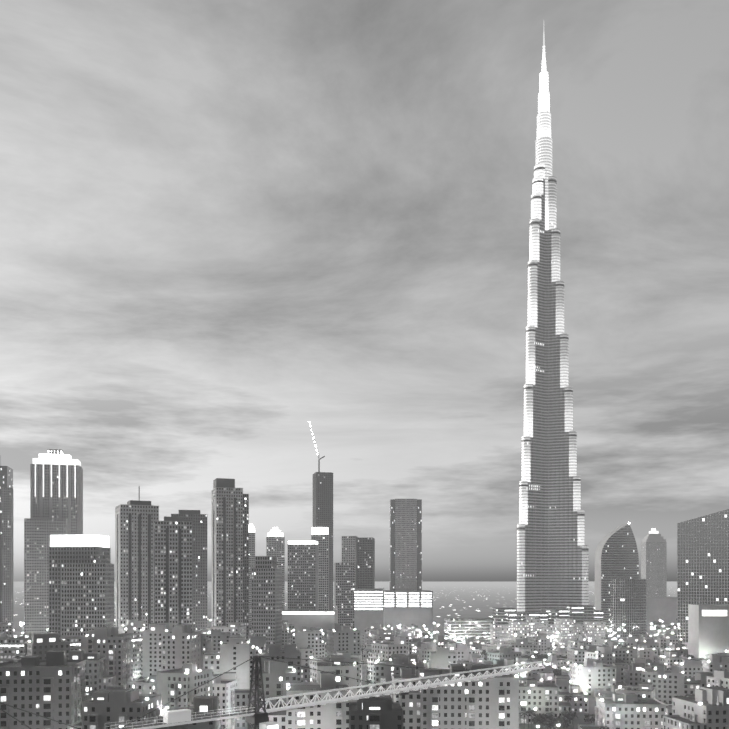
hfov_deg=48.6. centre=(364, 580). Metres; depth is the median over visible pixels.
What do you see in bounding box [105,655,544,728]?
tower crane
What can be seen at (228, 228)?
sky
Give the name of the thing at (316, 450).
tower crane
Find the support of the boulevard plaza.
on the ground
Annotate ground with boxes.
[13,581,676,728]
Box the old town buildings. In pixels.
[0,615,728,728]
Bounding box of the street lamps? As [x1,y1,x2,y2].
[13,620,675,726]
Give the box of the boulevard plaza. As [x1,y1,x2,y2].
[595,522,645,637]
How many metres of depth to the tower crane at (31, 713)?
113.38 m
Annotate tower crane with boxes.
[0,702,79,728]
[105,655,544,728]
[309,421,324,471]
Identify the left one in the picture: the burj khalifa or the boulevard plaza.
the burj khalifa
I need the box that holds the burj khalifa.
[517,32,588,611]
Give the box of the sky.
[0,0,728,581]
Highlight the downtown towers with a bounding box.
[0,449,728,680]
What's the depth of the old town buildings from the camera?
449.58 m
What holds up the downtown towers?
on the ground

